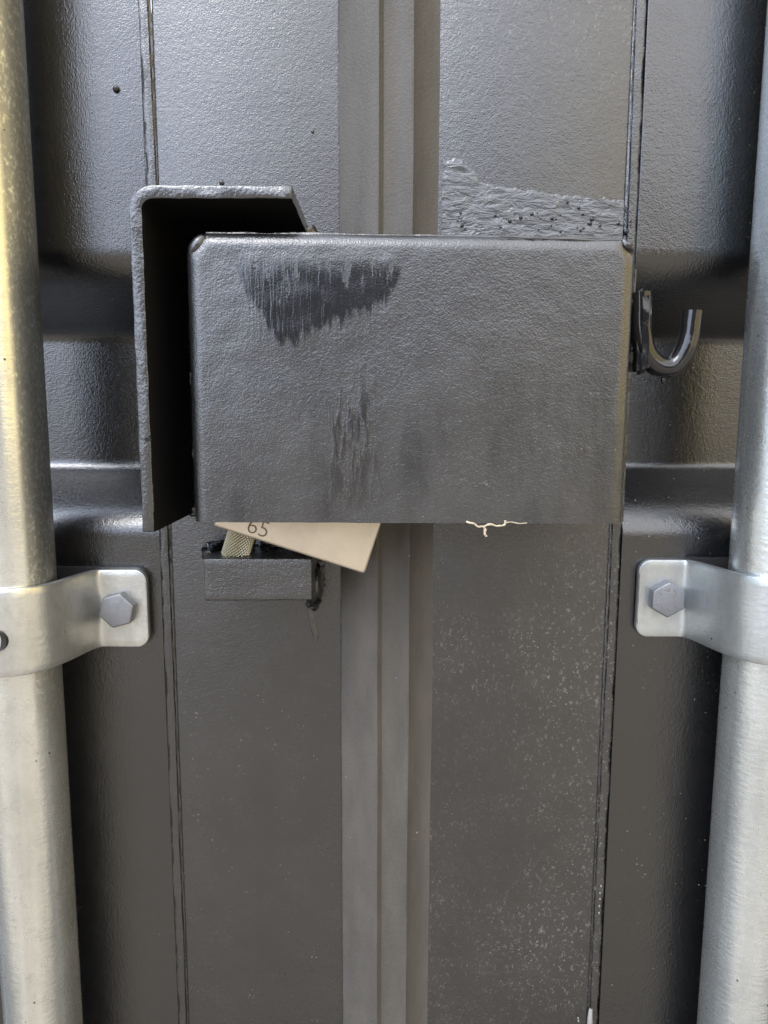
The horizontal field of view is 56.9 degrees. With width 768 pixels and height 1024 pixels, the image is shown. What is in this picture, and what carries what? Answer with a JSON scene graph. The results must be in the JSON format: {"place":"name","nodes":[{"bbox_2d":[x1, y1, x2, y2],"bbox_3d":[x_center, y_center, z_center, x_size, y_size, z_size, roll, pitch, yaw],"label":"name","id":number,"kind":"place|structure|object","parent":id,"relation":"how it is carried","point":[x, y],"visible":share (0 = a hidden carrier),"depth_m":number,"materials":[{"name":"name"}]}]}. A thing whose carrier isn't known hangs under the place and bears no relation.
{"place":"outdoors","nodes":[
{"label":"outdoors","id":0,"kind":"place"},
{"label":"ground","id":1,"kind":"structure","parent":0,"visible":0},
{"bbox_2d":[0,0,342,1023],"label":"container door","id":2,"kind":"structure","parent":1,"relation":"on","point":[204,750],"depth_m":0.33,"materials":[{"name":"paint"}]},
{"bbox_2d":[0,0,82,1023],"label":"locking rod","id":3,"kind":"object","parent":2,"relation":"attached to","point":[40,980],"visible":0.92,"depth_m":0.29,"materials":[{"name":"silver metal"}]},
{"bbox_2d":[0,566,151,677],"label":"rod bracket","id":4,"kind":"object","parent":2,"relation":"attached to","point":[70,613],"visible":1,"depth_m":0.31,"materials":[{"name":"metal"}]},
{"bbox_2d":[130,185,318,531],"bbox_3d":[-0.059,-0.057,0.286,0.064,0.126,0.060,0,8,0],"label":"guard plate","id":5,"kind":"object","parent":2,"relation":"attached to","point":[168,223],"visible":0.81,"depth_m":0.27,"materials":[{"name":"paint"}]},
{"bbox_2d":[201,539,325,640],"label":"lock block","id":6,"kind":"structure","parent":2,"relation":"attached to","point":[264,571],"depth_m":0.29,"materials":[{"name":"paint"}]},
{"bbox_2d":[338,0,766,1023],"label":"container door","id":7,"kind":"structure","parent":1,"relation":"on","point":[528,732],"depth_m":0.33,"materials":[{"name":"paint"}]},
{"bbox_2d":[187,232,702,523],"bbox_3d":[0.026,-0.052,0.287,0.197,0.107,0.054,0,8,0],"label":"lock box","id":8,"kind":"object","parent":7,"relation":"attached to","point":[386,378],"visible":1,"depth_m":0.26,"materials":[{"name":"paint"}]},
{"bbox_2d":[214,522,380,572],"bbox_3d":[-0.033,-0.003,0.294,0.072,0.053,0.024,0,8,0],"label":"paper tag","id":9,"kind":"object","parent":8,"relation":"attached to","point":[349,545],"visible":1,"depth_m":0.28,"materials":[{"name":"beige paper"}]},
{"bbox_2d":[466,520,525,536],"bbox_3d":[0.042,0.006,0.267,0.023,0.006,0.001,0,8,0],"label":"plant fibre","id":10,"kind":"object","parent":8,"relation":"attached to","point":[484,526],"visible":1,"depth_m":0.27,"materials":[{"name":"beige plant"}]},
{"bbox_2d":[634,557,767,664],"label":"rod bracket","id":11,"kind":"object","parent":7,"relation":"attached to","point":[715,603],"visible":1,"depth_m":0.31,"materials":[{"name":"metal"}]},
{"bbox_2d":[697,0,767,1023],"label":"locking rod","id":12,"kind":"object","parent":7,"relation":"attached to","point":[733,986],"visible":0.94,"depth_m":0.30,"materials":[{"name":"silver metal"}]}
]}

